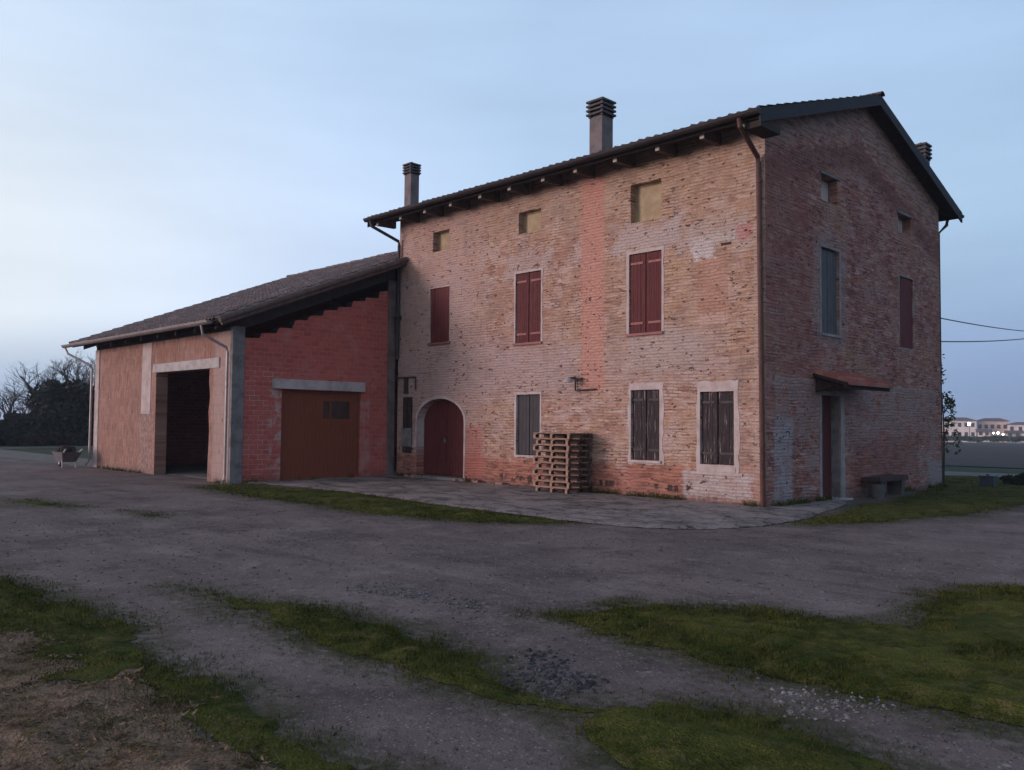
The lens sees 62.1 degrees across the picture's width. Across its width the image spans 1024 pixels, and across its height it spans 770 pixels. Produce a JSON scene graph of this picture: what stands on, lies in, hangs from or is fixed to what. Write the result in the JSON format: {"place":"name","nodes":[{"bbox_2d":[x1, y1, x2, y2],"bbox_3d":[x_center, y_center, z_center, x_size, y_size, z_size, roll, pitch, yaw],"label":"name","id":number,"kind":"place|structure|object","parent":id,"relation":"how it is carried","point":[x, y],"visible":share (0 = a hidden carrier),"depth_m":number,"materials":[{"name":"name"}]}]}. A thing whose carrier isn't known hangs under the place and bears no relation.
{"place":"outdoors","nodes":[
{"label":"outdoors","id":0,"kind":"place"},
{"bbox_2d":[0,449,92,466],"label":"farm track","id":1,"kind":"structure","parent":0,"point":[35,456],"depth_m":35.29,"materials":[{"name":"grey gravel"}]},
{"bbox_2d":[0,445,92,448],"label":"meadow strip","id":2,"kind":"object","parent":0,"point":[26,447],"depth_m":47.65,"materials":[{"name":"green plant"}]},
{"bbox_2d":[0,379,34,419],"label":"bare tree","id":3,"kind":"object","parent":2,"relation":"on","point":[12,400],"visible":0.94,"depth_m":51.08,"materials":[{"name":"brown plant"}]},
{"bbox_2d":[0,414,40,446],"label":"hedge shrub","id":4,"kind":"object","parent":2,"relation":"on","point":[12,435],"visible":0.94,"depth_m":48.57,"materials":[{"name":"green plant"}]},
{"bbox_2d":[0,410,48,445],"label":"hedge shrub","id":5,"kind":"object","parent":2,"relation":"on","point":[36,436],"visible":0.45,"depth_m":49.26,"materials":[{"name":"green plant"}]},
{"bbox_2d":[31,394,62,414],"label":"evergreen bush","id":6,"kind":"object","parent":2,"relation":"on","point":[37,408],"visible":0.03,"depth_m":50.97,"materials":[{"name":"green plant"}]},
{"bbox_2d":[26,378,94,445],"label":"evergreen bush","id":7,"kind":"object","parent":2,"relation":"on","point":[64,414],"visible":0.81,"depth_m":50.77,"materials":[{"name":"green plant"}]},
{"bbox_2d":[48,349,94,388],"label":"bare tree","id":8,"kind":"object","parent":2,"relation":"on","point":[65,370],"visible":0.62,"depth_m":54.62,"materials":[{"name":"brown plant"}]},
{"bbox_2d":[80,397,93,436],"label":"hedge shrub","id":9,"kind":"object","parent":2,"relation":"on","point":[85,423],"visible":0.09,"depth_m":51.03,"materials":[{"name":"green plant"}]},
{"bbox_2d":[346,581,521,616],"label":"gravel","id":10,"kind":"structure","parent":0,"point":[409,592],"depth_m":7.82,"materials":[{"name":"grey gravel"}]},
{"bbox_2d":[0,457,1023,769],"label":"gravel yard","id":11,"kind":"structure","parent":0,"point":[416,719],"depth_m":8.11,"materials":[{"name":"grey gravel"}]},
{"bbox_2d":[52,449,82,467],"bbox_3d":[-14.521,2.370,27.694,0.600,0.640,1.550,3,-3,-45],"label":"wheelbarrow","id":12,"kind":"object","parent":11,"relation":"on","point":[61,457],"visible":1,"depth_m":27.39,"materials":[{"name":"metal"}]},
{"bbox_2d":[56,446,75,451],"bbox_3d":[-14.517,2.147,27.711,0.426,0.348,0.744,3,-3,-45],"label":"firewood","id":13,"kind":"object","parent":12,"relation":"in","point":[67,448],"visible":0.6,"depth_m":27.56,"materials":[{"name":"brown wood"}]},
{"bbox_2d":[0,626,316,769],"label":"leaf litter","id":14,"kind":"object","parent":11,"relation":"on","point":[31,738],"visible":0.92,"depth_m":4.38,"materials":[{"name":"brown plant"}]},
{"bbox_2d":[0,466,1023,769],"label":"grass","id":15,"kind":"structure","parent":11,"relation":"on","point":[958,652],"depth_m":5.80,"materials":[{"name":"green plant"}]},
{"bbox_2d":[496,646,612,720],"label":"gravel","id":16,"kind":"structure","parent":11,"relation":"on","point":[587,685],"depth_m":5.34,"materials":[{"name":"grey gravel"}]},
{"bbox_2d":[767,686,895,721],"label":"gravel","id":17,"kind":"structure","parent":11,"relation":"on","point":[825,710],"depth_m":4.88,"materials":[{"name":"grey gravel"}]},
{"bbox_2d":[870,485,885,499],"bbox_3d":[8.015,2.349,18.642,0.328,0.310,0.327,3,-3,-45],"label":"pot","id":18,"kind":"object","parent":11,"relation":"on","point":[877,491],"visible":1,"depth_m":18.53,"materials":[{"name":"grey concrete"}]},
{"bbox_2d":[861,474,908,497],"bbox_3d":[8.566,2.326,19.514,1.617,0.498,0.429,3,-3,-45],"label":"bench","id":19,"kind":"object","parent":11,"relation":"on","point":[895,483],"visible":0.69,"depth_m":19.63,"materials":[{"name":"concrete"}]},
{"bbox_2d":[0,0,1023,428],"label":"sky","id":20,"kind":"structure","parent":0,"point":[158,157],"materials":[{"name":"blue"}]},
{"bbox_2d":[3,432,1023,485],"bbox_3d":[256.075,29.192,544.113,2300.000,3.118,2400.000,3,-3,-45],"label":"ground","id":21,"kind":"structure","parent":0,"point":[84,453],"depth_m":34.39,"materials":[{"name":"green plant"}]},
{"bbox_2d":[14,381,45,413],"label":"bare tree","id":22,"kind":"object","parent":21,"relation":"on","point":[23,410],"visible":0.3,"depth_m":55.48,"materials":[{"name":"brown plant"}]},
{"bbox_2d":[4,360,75,411],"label":"bare tree","id":23,"kind":"object","parent":21,"relation":"on","point":[29,381],"visible":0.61,"depth_m":55.66,"materials":[{"name":"brown plant"}]},
{"bbox_2d":[29,362,94,386],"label":"bare tree","id":24,"kind":"object","parent":21,"relation":"on","point":[85,374],"visible":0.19,"depth_m":58.60,"materials":[{"name":"brown plant"}]},
{"bbox_2d":[61,251,407,483],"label":"barn","id":25,"kind":"structure","parent":21,"relation":"on","point":[291,377],"depth_m":23.79,"materials":[{"name":"brick"}]},
{"bbox_2d":[280,389,359,480],"bbox_3d":[-5.206,1.356,23.086,2.470,2.400,0.100,3,-3,-45],"label":"boarded door","id":26,"kind":"structure","parent":25,"relation":"in","point":[326,442],"depth_m":23.06,"materials":[{"name":"brown wood"}]},
{"bbox_2d":[363,91,963,506],"bbox_3d":[4.222,-2.238,23.769,11.242,10.250,12.960,3,-3,-45],"label":"farmhouse","id":27,"kind":"object","parent":21,"relation":"on","point":[739,307],"visible":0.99,"depth_m":19.16,"materials":[{"name":"brick"}]},
{"bbox_2d":[409,396,465,480],"bbox_3d":[-1.912,1.505,23.262,0.513,2.429,2.250,3,-3,-45],"label":"arched door","id":28,"kind":"structure","parent":27,"relation":"in","point":[441,430],"depth_m":23.48,"materials":[{"name":"paint"}]},
{"bbox_2d":[427,285,449,344],"bbox_3d":[-1.971,-1.921,23.411,0.150,1.614,0.940,3,-3,-45],"label":"window","id":29,"kind":"structure","parent":27,"relation":"in","point":[439,310],"depth_m":23.43,"materials":[{"name":"paint"}]},
{"bbox_2d":[438,231,448,250],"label":"attic window","id":30,"kind":"structure","parent":27,"relation":"in","point":[443,238],"depth_m":23.69,"materials":[{"name":"beige wood"}]},
{"bbox_2d":[512,268,542,345],"bbox_3d":[0.414,-1.914,20.988,0.150,1.869,1.010,3,-3,-45],"label":"window","id":31,"kind":"structure","parent":27,"relation":"in","point":[528,319],"depth_m":20.99,"materials":[{"name":"paint"}]},
{"bbox_2d":[514,391,541,457],"bbox_3d":[0.420,0.975,20.857,0.103,1.627,0.966,3,-3,-45],"label":"window","id":32,"kind":"structure","parent":27,"relation":"in","point":[529,416],"depth_m":20.91,"materials":[{"name":"paint"}]},
{"bbox_2d":[524,211,540,232],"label":"attic window","id":33,"kind":"structure","parent":27,"relation":"in","point":[532,221],"depth_m":21.24,"materials":[{"name":"beige"}]},
{"bbox_2d":[626,245,663,336],"bbox_3d":[2.899,-2.022,18.470,0.150,1.904,1.018,3,-3,-45],"label":"window","id":34,"kind":"structure","parent":27,"relation":"in","point":[647,311],"depth_m":18.46,"materials":[{"name":"paint"}]},
{"bbox_2d":[628,381,663,465],"bbox_3d":[2.895,0.827,18.324,0.150,1.803,0.972,3,-3,-45],"label":"window","id":35,"kind":"structure","parent":27,"relation":"in","point":[646,407],"depth_m":18.34,"materials":[{"name":"paint"}]},
{"bbox_2d":[635,181,661,222],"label":"attic window","id":36,"kind":"structure","parent":27,"relation":"in","point":[648,197],"depth_m":18.71,"materials":[{"name":"beige wood"}]},
{"bbox_2d":[696,380,739,476],"bbox_3d":[4.147,0.864,17.071,0.095,1.929,1.020,3,-3,-45],"label":"window","id":37,"kind":"structure","parent":27,"relation":"in","point":[729,418],"depth_m":17.08,"materials":[{"name":"paint"}]},
{"bbox_2d":[819,170,839,202],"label":"attic window","id":38,"kind":"structure","parent":27,"relation":"in","point":[825,185],"depth_m":18.69,"materials":[{"name":"concrete"}]},
{"bbox_2d":[819,243,842,340],"bbox_3d":[6.853,-1.988,18.388,1.028,2.041,0.157,3,-3,-45],"label":"window","id":39,"kind":"structure","parent":27,"relation":"in","point":[830,269],"depth_m":18.47,"materials":[{"name":"grey paint"}]},
{"bbox_2d":[819,391,852,500],"bbox_3d":[6.835,1.358,18.267,1.228,2.448,0.530,3,-3,-45],"label":"side door","id":40,"kind":"structure","parent":27,"relation":"in","point":[831,417],"depth_m":18.55,"materials":[{"name":"grey paint"}]},
{"bbox_2d":[897,210,912,232],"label":"attic window","id":41,"kind":"structure","parent":27,"relation":"in","point":[900,221],"depth_m":21.66,"materials":[{"name":"concrete"}]},
{"bbox_2d":[898,274,914,350],"bbox_3d":[9.876,-1.806,21.364,0.999,1.877,0.074,3,-3,-45],"label":"window","id":42,"kind":"structure","parent":27,"relation":"in","point":[906,302],"depth_m":21.39,"materials":[{"name":"red paint"}]},
{"bbox_2d":[940,354,961,483],"bbox_3d":[11.887,0.641,23.309,0.966,4.203,0.458,2,-3,-29],"label":"climbing shrub","id":43,"kind":"object","parent":27,"relation":"attached to","point":[950,406],"visible":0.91,"depth_m":23.31,"materials":[{"name":"green plant"}]},
{"bbox_2d":[941,318,1021,330],"bbox_3d":[22.924,-2.598,37.481,0.036,2.893,36.651,-1,-3,39],"label":"overhead cable","id":44,"kind":"object","parent":27,"relation":"attached to","point":[979,325],"visible":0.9,"depth_m":28.37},
{"bbox_2d":[941,338,1023,341],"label":"overhead cable","id":45,"kind":"object","parent":27,"relation":"attached to","point":[981,341],"visible":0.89,"depth_m":28.15,"materials":[{"name":"black rubber"}]},
{"bbox_2d":[942,417,976,441],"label":"town house","id":46,"kind":"structure","parent":21,"relation":"on","point":[961,426],"depth_m":251.72,"materials":[{"name":"beige paint"}]},
{"bbox_2d":[976,429,991,441],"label":"town house","id":47,"kind":"structure","parent":21,"relation":"on","point":[983,432],"depth_m":236.85,"materials":[{"name":"beige glass"}]},
{"bbox_2d":[978,474,997,486],"bbox_3d":[12.409,2.525,22.183,0.306,0.395,0.388,3,-3,-45],"label":"storage box","id":48,"kind":"object","parent":21,"relation":"on","point":[989,480],"visible":0.88,"depth_m":22.09,"materials":[{"name":"grey plastic"}]},
{"bbox_2d":[977,418,1007,442],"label":"town house","id":49,"kind":"structure","parent":21,"relation":"on","point":[999,425],"depth_m":252.99,"materials":[{"name":"beige paint"}]},
{"bbox_2d":[999,472,1023,484],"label":"shrub","id":50,"kind":"object","parent":21,"relation":"on","point":[1018,479],"visible":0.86,"depth_m":22.78,"materials":[{"name":"green plant"}]},
{"bbox_2d":[1004,430,1023,443],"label":"town house","id":51,"kind":"structure","parent":21,"relation":"on","point":[1011,433],"depth_m":228.20,"materials":[{"name":"beige glass"}]},
{"bbox_2d":[1008,422,1023,442],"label":"town house","id":52,"kind":"structure","parent":21,"relation":"on","point":[1017,426],"depth_m":247.59,"materials":[{"name":"beige paint"}]},
{"bbox_2d":[243,475,846,529],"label":"paving","id":53,"kind":"structure","parent":0,"point":[620,510],"depth_m":16.45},
{"bbox_2d":[495,481,504,484],"bbox_3d":[-0.300,2.467,21.270,0.256,0.093,0.144,4,5,41],"label":"loose brick","id":54,"kind":"object","parent":53,"relation":"on","point":[500,483],"visible":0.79,"depth_m":21.23,"materials":[{"name":"brick"}]},
{"bbox_2d":[535,485,588,493],"bbox_3d":[1.136,2.375,19.338,0.742,0.137,0.973,3,-3,-45],"label":"pallet","id":55,"kind":"object","parent":53,"relation":"on","point":[566,491],"visible":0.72,"depth_m":19.17,"materials":[{"name":"brown wood"}]},
{"bbox_2d":[533,479,592,488],"bbox_3d":[1.151,2.239,19.350,0.802,0.136,1.103,3,-3,-44],"label":"pallet","id":56,"kind":"object","parent":55,"relation":"on","point":[567,485],"visible":0.73,"depth_m":19.12,"materials":[{"name":"brown wood"}]},
{"bbox_2d":[536,474,589,481],"bbox_3d":[1.150,2.104,19.354,0.742,0.137,0.973,3,-4,-45],"label":"pallet","id":57,"kind":"object","parent":56,"relation":"on","point":[567,478],"visible":0.8,"depth_m":19.18,"materials":[{"name":"brown wood"}]},
{"bbox_2d":[532,467,591,475],"bbox_3d":[1.137,1.968,19.359,0.802,0.136,1.103,3,-3,-44],"label":"pallet","id":58,"kind":"object","parent":57,"relation":"on","point":[574,472],"visible":0.8,"depth_m":19.18,"materials":[{"name":"brown wood"}]},
{"bbox_2d":[536,462,589,469],"bbox_3d":[1.161,1.833,19.357,0.742,0.137,0.973,3,-3,-44],"label":"pallet","id":59,"kind":"object","parent":58,"relation":"on","point":[576,466],"visible":0.83,"depth_m":19.19,"materials":[{"name":"brown wood"}]},
{"bbox_2d":[533,456,591,463],"bbox_3d":[1.143,1.698,19.368,0.802,0.136,1.103,3,-3,-44],"label":"pallet","id":60,"kind":"object","parent":59,"relation":"on","point":[577,460],"visible":0.89,"depth_m":19.17,"materials":[{"name":"brown wood"}]},
{"bbox_2d":[536,450,588,457],"bbox_3d":[1.147,1.562,19.368,0.973,0.137,0.742,-2,-4,45],"label":"pallet","id":61,"kind":"object","parent":60,"relation":"on","point":[566,454],"visible":0.86,"depth_m":19.18,"materials":[{"name":"brown wood"}]},
{"bbox_2d":[533,444,591,451],"bbox_3d":[1.147,1.427,19.391,0.802,0.136,1.103,3,-3,-44],"label":"pallet","id":62,"kind":"object","parent":61,"relation":"on","point":[567,448],"visible":0.88,"depth_m":19.18,"materials":[{"name":"brown wood"}]},
{"bbox_2d":[536,438,588,444],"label":"pallet","id":63,"kind":"object","parent":62,"relation":"on","point":[566,441],"visible":0.92,"depth_m":19.18,"materials":[{"name":"brown wood"}]},
{"bbox_2d":[533,432,592,438],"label":"pallet","id":64,"kind":"object","parent":63,"relation":"on","point":[554,435],"visible":1,"depth_m":19.24,"materials":[{"name":"brown wood"}]},
{"bbox_2d":[945,471,1017,476],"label":"farm track","id":65,"kind":"structure","parent":0,"point":[949,473],"depth_m":29.24,"materials":[{"name":"grey gravel"}]},
{"bbox_2d":[945,442,1023,467],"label":"ploughed field","id":66,"kind":"structure","parent":0,"point":[1006,455],"depth_m":48.18,"materials":[{"name":"soil"}]},
{"bbox_2d":[949,435,967,441],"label":"town shrub","id":67,"kind":"object","parent":66,"relation":"on","point":[955,437],"visible":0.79,"depth_m":228.09,"materials":[{"name":"green plant"}]},
{"bbox_2d":[959,435,977,441],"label":"town shrub","id":68,"kind":"object","parent":66,"relation":"on","point":[970,438],"visible":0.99,"depth_m":227.43,"materials":[{"name":"green plant"}]},
{"bbox_2d":[973,436,989,442],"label":"town shrub","id":69,"kind":"object","parent":66,"relation":"on","point":[982,439],"visible":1,"depth_m":225.67,"materials":[{"name":"green plant"}]},
{"bbox_2d":[988,435,999,441],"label":"town shrub","id":70,"kind":"object","parent":66,"relation":"on","point":[995,438],"visible":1,"depth_m":224.34,"materials":[{"name":"green plant"}]},
{"bbox_2d":[994,435,1009,441],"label":"town shrub","id":71,"kind":"object","parent":66,"relation":"on","point":[1003,438],"visible":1,"depth_m":223.51,"materials":[{"name":"green plant"}]},
{"bbox_2d":[1008,436,1022,442],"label":"town shrub","id":72,"kind":"object","parent":66,"relation":"on","point":[1015,439],"visible":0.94,"depth_m":221.91,"materials":[{"name":"green plant"}]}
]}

